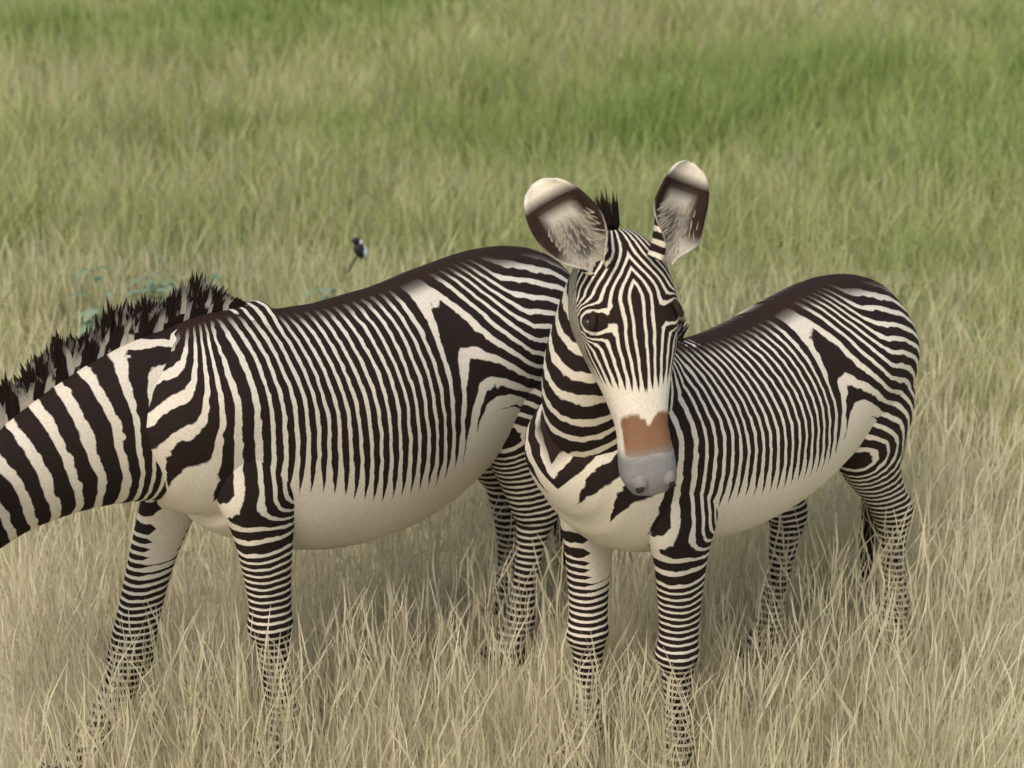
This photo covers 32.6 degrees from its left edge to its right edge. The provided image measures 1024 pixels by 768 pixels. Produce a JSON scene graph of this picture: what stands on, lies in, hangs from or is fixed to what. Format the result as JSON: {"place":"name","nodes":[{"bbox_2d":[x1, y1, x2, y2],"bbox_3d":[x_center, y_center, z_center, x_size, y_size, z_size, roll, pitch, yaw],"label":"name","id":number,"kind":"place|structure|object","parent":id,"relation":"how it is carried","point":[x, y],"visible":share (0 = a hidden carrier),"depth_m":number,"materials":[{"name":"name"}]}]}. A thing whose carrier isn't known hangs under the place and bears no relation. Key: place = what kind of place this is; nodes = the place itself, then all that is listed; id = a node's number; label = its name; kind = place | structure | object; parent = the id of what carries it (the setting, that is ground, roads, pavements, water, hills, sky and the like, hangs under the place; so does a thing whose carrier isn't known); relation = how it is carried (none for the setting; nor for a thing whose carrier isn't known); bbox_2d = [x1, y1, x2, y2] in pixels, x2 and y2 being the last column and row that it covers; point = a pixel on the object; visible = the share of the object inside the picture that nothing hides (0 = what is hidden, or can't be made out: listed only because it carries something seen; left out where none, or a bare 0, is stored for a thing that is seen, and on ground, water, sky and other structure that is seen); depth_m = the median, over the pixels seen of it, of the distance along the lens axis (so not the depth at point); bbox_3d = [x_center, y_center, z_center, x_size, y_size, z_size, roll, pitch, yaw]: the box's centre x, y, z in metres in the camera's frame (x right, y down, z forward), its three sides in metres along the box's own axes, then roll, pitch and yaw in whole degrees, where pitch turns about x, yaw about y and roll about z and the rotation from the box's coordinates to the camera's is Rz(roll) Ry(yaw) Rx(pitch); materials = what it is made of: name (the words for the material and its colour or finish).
{"place":"outdoors","nodes":[
{"label":"outdoors","id":0,"kind":"place"},
{"bbox_2d":[0,0,1023,767],"bbox_3d":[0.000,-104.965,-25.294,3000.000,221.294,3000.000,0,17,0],"label":"ground","id":1,"kind":"structure","parent":0,"point":[464,608],"depth_m":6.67,"materials":[{"name":"beige plant"}]},
{"bbox_2d":[67,266,112,338],"bbox_3d":[-2.264,-0.319,9.722,0.440,0.701,0.440,0,17,0],"label":"weed","id":2,"kind":"object","parent":1,"relation":"on","point":[85,322],"visible":0.22,"depth_m":9.63,"materials":[{"name":"green plant"}]},
{"bbox_2d":[119,249,179,304],"bbox_3d":[-2.050,-0.406,9.975,0.364,0.721,0.444,-3,17,-9],"label":"weed","id":3,"kind":"object","parent":1,"relation":"on","point":[152,286],"visible":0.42,"depth_m":9.94,"materials":[{"name":"green plant"}]},
{"bbox_2d":[206,268,219,291],"bbox_3d":[-1.653,-0.279,9.547,0.421,0.725,0.430,13,21,37],"label":"weed","id":4,"kind":"object","parent":1,"relation":"on","point":[216,277],"visible":0.06,"depth_m":9.41,"materials":[{"name":"green plant"}]},
{"bbox_2d":[0,246,569,767],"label":"zebra","id":5,"kind":"object","parent":1,"relation":"on","point":[266,438],"visible":0.89,"depth_m":5.54,"materials":[{"name":"multicoloured"}]},
{"bbox_2d":[305,283,335,299],"bbox_3d":[-0.869,-0.209,9.342,0.443,0.709,0.422,0,17,0],"label":"weed","id":6,"kind":"object","parent":1,"relation":"on","point":[324,291],"visible":0.03,"depth_m":9.23,"materials":[{"name":"green plant"}]},
{"bbox_2d":[0,0,1023,543],"bbox_3d":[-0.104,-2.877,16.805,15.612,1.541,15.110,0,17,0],"label":"grass","id":7,"kind":"structure","parent":1,"relation":"on","point":[284,234],"depth_m":15.06,"materials":[{"name":"green plant"}]},
{"bbox_2d":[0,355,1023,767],"bbox_3d":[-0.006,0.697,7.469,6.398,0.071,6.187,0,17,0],"label":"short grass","id":8,"kind":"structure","parent":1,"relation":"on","point":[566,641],"depth_m":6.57,"materials":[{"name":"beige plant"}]},
{"bbox_2d":[0,0,1023,41],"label":"grass","id":9,"kind":"structure","parent":1,"relation":"on","point":[330,14],"depth_m":22.17,"materials":[{"name":"green plant"}]},
{"bbox_2d":[675,284,697,329],"bbox_3d":[0.969,-0.418,10.530,0.434,0.424,0.432,0,17,0],"label":"weed","id":10,"kind":"object","parent":1,"relation":"on","point":[684,301],"visible":0.05,"depth_m":10.44,"materials":[{"name":"green plant"}]},
{"bbox_2d":[524,160,919,767],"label":"zebra","id":11,"kind":"object","parent":1,"relation":"on","point":[662,440],"visible":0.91,"depth_m":5.31,"materials":[{"name":"multicoloured"}]},
{"bbox_3d":[-0.821,-0.311,9.622,0.016,0.743,0.021,0,17,0],"label":"perch stem","id":12,"kind":"object","parent":1,"relation":"on","visible":0},
{"bbox_2d":[347,237,367,272],"bbox_3d":[-0.839,-0.699,9.495,0.120,0.195,0.060,-6,18,-19],"label":"bird","id":13,"kind":"object","parent":12,"relation":"on","point":[360,250],"visible":1,"depth_m":9.47}
]}

